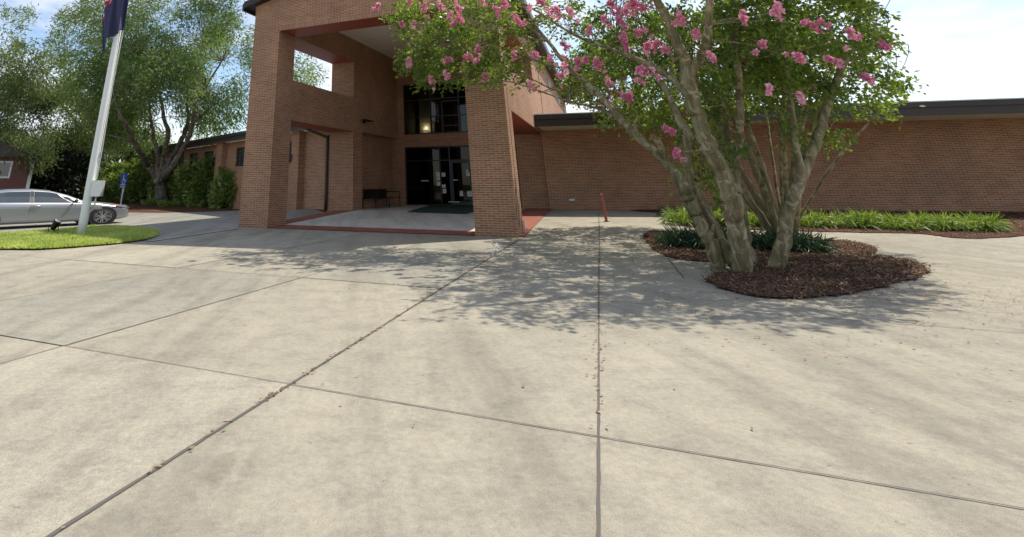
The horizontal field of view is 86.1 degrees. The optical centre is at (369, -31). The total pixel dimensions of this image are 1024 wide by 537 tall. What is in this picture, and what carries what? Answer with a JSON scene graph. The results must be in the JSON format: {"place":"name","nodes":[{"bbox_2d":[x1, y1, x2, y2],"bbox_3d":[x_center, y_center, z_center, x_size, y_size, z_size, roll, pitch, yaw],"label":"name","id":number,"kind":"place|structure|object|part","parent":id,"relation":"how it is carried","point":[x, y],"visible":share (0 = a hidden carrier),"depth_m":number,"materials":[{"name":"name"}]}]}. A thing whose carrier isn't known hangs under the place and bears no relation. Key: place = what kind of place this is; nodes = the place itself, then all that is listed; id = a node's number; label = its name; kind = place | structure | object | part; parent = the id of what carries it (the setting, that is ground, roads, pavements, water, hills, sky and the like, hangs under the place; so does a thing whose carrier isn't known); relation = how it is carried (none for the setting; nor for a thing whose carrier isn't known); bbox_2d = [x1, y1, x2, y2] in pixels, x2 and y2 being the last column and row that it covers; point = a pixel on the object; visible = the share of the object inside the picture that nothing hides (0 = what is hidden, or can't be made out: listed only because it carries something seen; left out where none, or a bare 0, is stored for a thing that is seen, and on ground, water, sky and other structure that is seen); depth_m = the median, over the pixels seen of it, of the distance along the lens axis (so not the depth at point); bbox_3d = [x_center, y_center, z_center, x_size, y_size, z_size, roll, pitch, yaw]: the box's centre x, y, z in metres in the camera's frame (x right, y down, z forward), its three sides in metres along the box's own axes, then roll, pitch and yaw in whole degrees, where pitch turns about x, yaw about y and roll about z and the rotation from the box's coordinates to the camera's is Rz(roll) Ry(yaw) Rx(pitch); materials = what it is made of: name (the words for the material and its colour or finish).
{"place":"outdoors","nodes":[
{"label":"outdoors","id":0,"kind":"place"},
{"bbox_2d":[0,209,321,241],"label":"driveway","id":1,"kind":"structure","parent":0,"point":[171,225],"depth_m":22.98,"materials":[{"name":"concrete"}]},
{"bbox_2d":[0,189,128,224],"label":"parked car","id":2,"kind":"object","parent":1,"relation":"on","point":[23,206],"visible":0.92,"depth_m":21.25,"materials":[{"name":"silver metal"}]},
{"bbox_3d":[-13.963,8.871,20.518,0.229,0.391,1.362,-19,-29,39],"label":"window","id":3,"kind":"part","parent":2,"relation":"part of","materials":[{"name":"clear glass"}]},
{"bbox_3d":[-12.922,9.316,21.569,0.229,0.444,1.409,-19,-29,39],"label":"window","id":4,"kind":"part","parent":2,"relation":"part of","materials":[{"name":"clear glass"}]},
{"bbox_2d":[151,228,237,240],"bbox_3d":[-5.819,9.036,18.011,0.160,0.001,5.018,-7,-23,16],"label":"gutter strip","id":5,"kind":"object","parent":1,"relation":"on","point":[193,234],"visible":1,"depth_m":17.78,"materials":[{"name":"concrete"}]},
{"bbox_2d":[0,209,1023,536],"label":"pavement","id":6,"kind":"structure","parent":0,"point":[944,419],"depth_m":4.29,"materials":[{"name":"concrete"}]},
{"bbox_2d":[0,224,160,248],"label":"grass","id":7,"kind":"structure","parent":6,"relation":"on","point":[67,237],"depth_m":16.15,"materials":[{"name":"green plant"}]},
{"bbox_2d":[48,218,61,231],"bbox_3d":[-10.673,8.744,17.899,0.389,0.527,0.260,-10,-24,23],"label":"ground spotlight","id":8,"kind":"object","parent":7,"relation":"on","point":[56,223],"visible":0.92,"depth_m":17.84,"materials":[{"name":"black metal"}]},
{"bbox_2d":[77,30,123,233],"bbox_3d":[-9.401,3.536,19.590,0.648,11.480,0.628,0,-22,0],"label":"flagpole","id":9,"kind":"object","parent":7,"relation":"on","point":[94,187],"visible":0.8,"depth_m":18.30,"materials":[{"name":"white metal"}]},
{"bbox_2d":[103,0,111,20],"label":"flag","id":10,"kind":"object","parent":9,"relation":"hanging from","point":[107,2],"visible":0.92,"depth_m":20.13,"materials":[{"name":"red fabric"}]},
{"bbox_2d":[102,0,128,52],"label":"flag","id":11,"kind":"object","parent":9,"relation":"hanging from","point":[114,21],"visible":1,"depth_m":19.90,"materials":[{"name":"blue fabric"}]},
{"bbox_2d":[0,346,286,536],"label":"pavement slab","id":12,"kind":"structure","parent":6,"relation":"on","point":[82,430],"depth_m":3.83,"materials":[{"name":"concrete"}]},
{"bbox_2d":[0,268,300,345],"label":"pavement slab","id":13,"kind":"structure","parent":6,"relation":"on","point":[68,316],"depth_m":7.70,"materials":[{"name":"grey concrete"}]},
{"bbox_2d":[106,202,239,211],"bbox_3d":[-24.101,20.633,46.452,42.850,0.001,16.702,-17,-28,36],"label":"mulch bed","id":14,"kind":"object","parent":6,"relation":"on","point":[136,207],"visible":0.22,"depth_m":36.30,"materials":[{"name":"brown soil"}]},
{"bbox_2d":[29,144,90,198],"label":"evergreen bush","id":15,"kind":"object","parent":14,"relation":"on","point":[70,185],"visible":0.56,"depth_m":49.21,"materials":[{"name":"green plant"}]},
{"bbox_2d":[0,0,129,178],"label":"shade tree","id":16,"kind":"object","parent":14,"relation":"on","point":[32,93],"visible":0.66,"depth_m":48.86,"materials":[{"name":"green plant"}]},
{"bbox_2d":[76,175,109,201],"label":"shrub","id":17,"kind":"object","parent":14,"relation":"on","point":[81,192],"visible":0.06,"depth_m":51.17,"materials":[{"name":"green plant"}]},
{"bbox_2d":[93,160,132,201],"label":"shrub","id":18,"kind":"object","parent":14,"relation":"on","point":[107,193],"visible":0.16,"depth_m":50.00,"materials":[{"name":"green plant"}]},
{"bbox_2d":[119,173,127,203],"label":"parking sign","id":19,"kind":"object","parent":14,"relation":"on","point":[123,180],"visible":0.98,"depth_m":44.71,"materials":[{"name":"blue metal"}]},
{"bbox_2d":[103,156,155,202],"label":"shrub","id":20,"kind":"object","parent":14,"relation":"on","point":[135,190],"visible":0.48,"depth_m":47.63,"materials":[{"name":"green plant"}]},
{"bbox_2d":[139,199,159,205],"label":"grass tuft","id":21,"kind":"object","parent":14,"relation":"on","point":[148,203],"visible":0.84,"depth_m":41.30,"materials":[{"name":"green plant"}]},
{"bbox_2d":[145,163,182,200],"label":"shrub","id":22,"kind":"object","parent":14,"relation":"on","point":[150,189],"visible":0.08,"depth_m":44.70,"materials":[{"name":"green plant"}]},
{"bbox_2d":[156,200,182,206],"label":"grass tuft","id":23,"kind":"object","parent":14,"relation":"on","point":[167,204],"visible":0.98,"depth_m":39.08,"materials":[{"name":"green plant"}]},
{"bbox_2d":[165,169,187,205],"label":"shrub","id":24,"kind":"object","parent":14,"relation":"on","point":[172,184],"visible":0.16,"depth_m":41.77,"materials":[{"name":"green plant"}]},
{"bbox_2d":[43,0,330,205],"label":"shade tree","id":25,"kind":"object","parent":14,"relation":"on","point":[149,76],"visible":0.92,"depth_m":41.18,"materials":[{"name":"green plant"}]},
{"bbox_2d":[173,152,215,206],"bbox_3d":[-11.745,16.128,40.137,5.671,4.395,4.648,-13,-25,28],"label":"shrub","id":26,"kind":"object","parent":14,"relation":"on","point":[194,179],"visible":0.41,"depth_m":39.23,"materials":[{"name":"green plant"}]},
{"bbox_2d":[207,165,237,208],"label":"shrub","id":27,"kind":"object","parent":14,"relation":"on","point":[223,187],"visible":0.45,"depth_m":36.42,"materials":[{"name":"green plant"}]},
{"bbox_2d":[0,234,359,300],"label":"pavement joint","id":28,"kind":"object","parent":6,"relation":"on","point":[158,271],"visible":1,"depth_m":10.25,"materials":[{"name":"grey concrete"}]},
{"bbox_2d":[71,230,364,267],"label":"pavement slab","id":29,"kind":"structure","parent":6,"relation":"on","point":[182,255],"depth_m":13.86,"materials":[{"name":"concrete"}]},
{"bbox_2d":[0,235,448,363],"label":"pavement joint","id":30,"kind":"object","parent":6,"relation":"on","point":[189,309],"visible":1,"depth_m":6.98,"materials":[{"name":"grey concrete"}]},
{"bbox_2d":[45,238,520,536],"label":"pavement joint","id":31,"kind":"object","parent":6,"relation":"on","point":[68,523],"visible":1,"depth_m":3.52,"materials":[{"name":"grey concrete"}]},
{"bbox_2d":[283,210,353,224],"bbox_3d":[-2.595,11.308,24.120,1.040,0.266,6.225,-11,-24,24],"label":"brick band","id":32,"kind":"object","parent":6,"relation":"on","point":[302,218],"visible":0.88,"depth_m":24.17,"materials":[{"name":"red brick"}]},
{"bbox_2d":[268,225,474,234],"bbox_3d":[-0.036,9.469,19.195,8.400,0.044,1.020,-10,-24,24],"label":"brick band","id":33,"kind":"object","parent":6,"relation":"on","point":[452,232],"visible":0.86,"depth_m":19.00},
{"bbox_2d":[284,205,526,230],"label":"porch floor","id":34,"kind":"structure","parent":6,"relation":"on","point":[397,216],"depth_m":22.14,"materials":[{"name":"concrete"}]},
{"bbox_2d":[362,189,400,208],"bbox_3d":[0.700,12.701,29.250,0.926,0.943,3.150,-10,-24,24],"label":"bench","id":35,"kind":"object","parent":34,"relation":"on","point":[381,193],"visible":0.98,"depth_m":29.19,"materials":[{"name":"black metal"}]},
{"bbox_2d":[407,205,473,213],"bbox_3d":[4.448,12.455,27.463,3.664,0.108,7.967,-7,-23,15],"label":"door mat","id":36,"kind":"object","parent":34,"relation":"on","point":[461,209],"depth_m":26.34,"materials":[{"name":"black"}]},
{"bbox_2d":[304,236,519,287],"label":"pavement slab","id":37,"kind":"structure","parent":6,"relation":"on","point":[425,264],"depth_m":11.29,"materials":[{"name":"grey concrete"}]},
{"bbox_2d":[3,254,1020,332],"bbox_3d":[-2.928,5.942,10.381,38.005,0.001,0.019,-10,-24,23],"label":"pavement joint","id":38,"kind":"object","parent":6,"relation":"on","point":[563,297],"visible":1,"depth_m":7.69,"materials":[{"name":"grey concrete"}]},
{"bbox_2d":[3,335,1023,508],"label":"pavement joint","id":39,"kind":"object","parent":6,"relation":"on","point":[567,430],"visible":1,"depth_m":3.59,"materials":[{"name":"grey concrete"}]},
{"bbox_2d":[520,208,552,236],"bbox_3d":[6.399,10.368,21.896,1.523,0.358,11.561,-9,-24,21],"label":"brick band","id":40,"kind":"object","parent":6,"relation":"on","point":[532,217],"visible":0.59,"depth_m":22.14,"materials":[{"name":"red brick"}]},
{"bbox_2d":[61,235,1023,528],"bbox_3d":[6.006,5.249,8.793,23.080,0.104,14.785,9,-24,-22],"label":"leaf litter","id":41,"kind":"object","parent":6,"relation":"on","point":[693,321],"visible":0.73,"depth_m":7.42,"materials":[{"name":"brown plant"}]},
{"bbox_2d":[596,272,600,536],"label":"pavement joint","id":42,"kind":"object","parent":6,"relation":"on","point":[598,533],"visible":0.98,"depth_m":3.45,"materials":[{"name":"grey concrete"}]},
{"bbox_2d":[598,213,599,271],"bbox_3d":[7.407,8.432,17.051,0.042,0.338,15.992,-9,-24,20],"label":"pavement joint","id":43,"kind":"object","parent":6,"relation":"on","point":[599,248],"visible":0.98,"depth_m":13.24,"materials":[{"name":"grey concrete"}]},
{"bbox_2d":[600,194,608,221],"bbox_3d":[8.989,9.127,20.200,0.197,0.983,0.200,0,-22,0],"label":"bollard","id":44,"kind":"object","parent":6,"relation":"on","point":[603,208],"visible":1,"depth_m":20.16,"materials":[{"name":"red metal"}]},
{"bbox_2d":[668,258,684,277],"bbox_3d":[6.214,6.057,10.739,0.038,0.001,2.884,-9,-24,21],"label":"pavement joint","id":45,"kind":"object","parent":6,"relation":"on","point":[676,268],"visible":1,"depth_m":10.52,"materials":[{"name":"grey concrete"}]},
{"bbox_2d":[643,231,877,261],"bbox_3d":[9.539,7.098,13.523,5.500,0.117,6.410,-16,-27,34],"label":"mulch bed","id":46,"kind":"object","parent":6,"relation":"on","point":[843,242],"visible":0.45,"depth_m":12.99,"materials":[{"name":"brown wood"}]},
{"bbox_2d":[657,228,696,247],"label":"liriope plant","id":47,"kind":"object","parent":46,"relation":"on","point":[676,234],"visible":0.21,"depth_m":13.85,"materials":[{"name":"green plant"}]},
{"bbox_2d":[651,222,727,248],"bbox_3d":[8.629,7.018,13.877,2.302,0.797,1.880,-14,-26,30],"label":"liriope plant","id":48,"kind":"object","parent":46,"relation":"on","point":[687,234],"visible":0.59,"depth_m":13.78,"materials":[{"name":"green plant"}]},
{"bbox_2d":[554,1,892,237],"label":"crape myrtle","id":49,"kind":"object","parent":46,"relation":"on","point":[767,214],"visible":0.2,"depth_m":16.03,"materials":[{"name":"green plant"}]},
{"bbox_2d":[721,222,775,250],"bbox_3d":[10.118,6.917,13.574,1.871,0.733,1.987,0,-22,0],"label":"liriope plant","id":50,"kind":"object","parent":46,"relation":"on","point":[762,242],"visible":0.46,"depth_m":13.26,"materials":[{"name":"green plant"}]},
{"bbox_2d":[760,225,848,254],"bbox_3d":[10.715,6.763,13.212,1.847,0.732,2.107,0,-22,0],"label":"liriope plant","id":51,"kind":"object","parent":46,"relation":"on","point":[802,242],"visible":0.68,"depth_m":12.73,"materials":[{"name":"green plant"}]},
{"bbox_2d":[631,210,1023,237],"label":"mulch bed","id":52,"kind":"object","parent":6,"relation":"on","point":[953,233],"visible":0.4,"depth_m":16.31,"materials":[{"name":"brown wood"}]},
{"bbox_2d":[655,202,688,216],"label":"liriope plant","id":53,"kind":"object","parent":52,"relation":"on","point":[663,208],"visible":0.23,"depth_m":21.27,"materials":[{"name":"green plant"}]},
{"bbox_2d":[656,205,721,225],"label":"liriope plant","id":54,"kind":"object","parent":52,"relation":"on","point":[671,217],"visible":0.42,"depth_m":18.79,"materials":[{"name":"green plant"}]},
{"bbox_2d":[677,208,724,223],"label":"liriope plant","id":55,"kind":"object","parent":52,"relation":"on","point":[717,212],"visible":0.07,"depth_m":18.28,"materials":[{"name":"green plant"}]},
{"bbox_2d":[711,205,751,225],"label":"liriope plant","id":56,"kind":"object","parent":52,"relation":"on","point":[717,218],"visible":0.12,"depth_m":18.10,"materials":[{"name":"green plant"}]},
{"bbox_2d":[718,211,760,227],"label":"liriope plant","id":57,"kind":"object","parent":52,"relation":"on","point":[754,222],"visible":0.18,"depth_m":17.82,"materials":[{"name":"green plant"}]},
{"bbox_2d":[799,207,851,228],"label":"liriope plant","id":58,"kind":"object","parent":52,"relation":"on","point":[816,219],"visible":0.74,"depth_m":17.17,"materials":[{"name":"green plant"}]},
{"bbox_2d":[820,207,890,230],"bbox_3d":[15.777,8.089,17.130,2.257,0.752,1.800,9,-24,-21],"label":"liriope plant","id":59,"kind":"object","parent":52,"relation":"on","point":[863,221],"visible":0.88,"depth_m":16.86,"materials":[{"name":"green plant"}]},
{"bbox_2d":[848,210,924,230],"bbox_3d":[16.334,7.960,16.755,1.664,0.685,1.873,14,-26,-32],"label":"liriope plant","id":60,"kind":"object","parent":52,"relation":"on","point":[893,224],"visible":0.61,"depth_m":16.52,"materials":[{"name":"green plant"}]},
{"bbox_2d":[892,209,990,231],"bbox_3d":[17.322,7.756,16.270,2.322,0.744,1.858,0,-22,0],"label":"liriope plant","id":61,"kind":"object","parent":52,"relation":"on","point":[936,223],"visible":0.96,"depth_m":15.98,"materials":[{"name":"green plant"}]},
{"bbox_2d":[952,209,1020,232],"bbox_3d":[18.472,7.655,16.017,1.707,0.706,1.573,11,-25,-26],"label":"liriope plant","id":62,"kind":"object","parent":52,"relation":"on","point":[990,223],"visible":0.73,"depth_m":15.70,"materials":[{"name":"green plant"}]},
{"bbox_2d":[635,209,1023,300],"bbox_3d":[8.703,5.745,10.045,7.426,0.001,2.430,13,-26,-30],"label":"mulch bed","id":63,"kind":"object","parent":6,"relation":"on","point":[828,282],"visible":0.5,"depth_m":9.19,"materials":[{"name":"brown wood"}]},
{"bbox_2d":[370,0,929,272],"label":"crape myrtle","id":64,"kind":"object","parent":63,"relation":"on","point":[780,20],"visible":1,"depth_m":12.08,"materials":[{"name":"green plant"}]},
{"bbox_2d":[0,0,1023,148],"label":"sky","id":65,"kind":"structure","parent":0,"point":[962,49],"materials":[{"name":"white"}]},
{"bbox_3d":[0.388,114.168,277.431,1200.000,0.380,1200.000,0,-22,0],"label":"ground","id":66,"kind":"structure","parent":0,"visible":0},
{"bbox_2d":[0,143,40,189],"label":"brick house","id":67,"kind":"structure","parent":66,"relation":"on","point":[11,178],"depth_m":43.67,"materials":[{"name":"red brick"}]},
{"bbox_2d":[0,161,12,177],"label":"window","id":68,"kind":"structure","parent":67,"relation":"in","point":[4,167],"depth_m":43.50,"materials":[{"name":"grey glass"}]},
{"bbox_2d":[75,99,174,162],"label":"multi stem tree","id":69,"kind":"object","parent":66,"relation":"on","point":[162,143],"visible":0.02,"depth_m":59.32,"materials":[{"name":"green plant"}]},
{"bbox_2d":[123,0,1023,237],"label":"brick building","id":70,"kind":"structure","parent":66,"relation":"on","point":[500,157],"depth_m":24.73,"materials":[{"name":"brown brick"}]},
{"bbox_2d":[178,155,184,167],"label":"window","id":71,"kind":"structure","parent":70,"relation":"in","point":[182,159],"depth_m":46.22,"materials":[{"name":"black glass"}]},
{"bbox_2d":[190,153,197,163],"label":"window","id":72,"kind":"structure","parent":70,"relation":"in","point":[194,156],"depth_m":44.03,"materials":[{"name":"black glass"}]},
{"bbox_2d":[205,151,213,158],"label":"window","id":73,"kind":"structure","parent":70,"relation":"in","point":[211,152],"depth_m":41.62,"materials":[{"name":"black glass"}]},
{"bbox_2d":[236,147,244,165],"bbox_3d":[-8.793,13.056,36.727,0.100,1.240,1.924,16,-27,-34],"label":"window","id":74,"kind":"structure","parent":70,"relation":"in","point":[240,153],"depth_m":37.06,"materials":[{"name":"black glass"}]},
{"bbox_2d":[289,141,291,162],"bbox_3d":[-4.704,10.989,31.666,0.100,1.240,0.574,16,-27,-34],"label":"window","id":75,"kind":"structure","parent":70,"relation":"in","point":[290,141],"depth_m":31.81,"materials":[{"name":"black glass"}]},
{"bbox_2d":[403,81,467,134],"bbox_3d":[5.276,8.418,32.356,6.800,3.100,0.150,-10,-24,24],"label":"upper window","id":76,"kind":"structure","parent":70,"relation":"in","point":[430,113],"depth_m":32.83,"materials":[{"name":"black glass"}]},
{"bbox_2d":[405,145,521,206],"bbox_3d":[5.285,12.052,30.873,6.800,3.290,0.168,-10,-24,24],"label":"entrance door","id":77,"kind":"structure","parent":70,"relation":"in","point":[435,175],"depth_m":31.38,"materials":[{"name":"black glass"}]}
]}

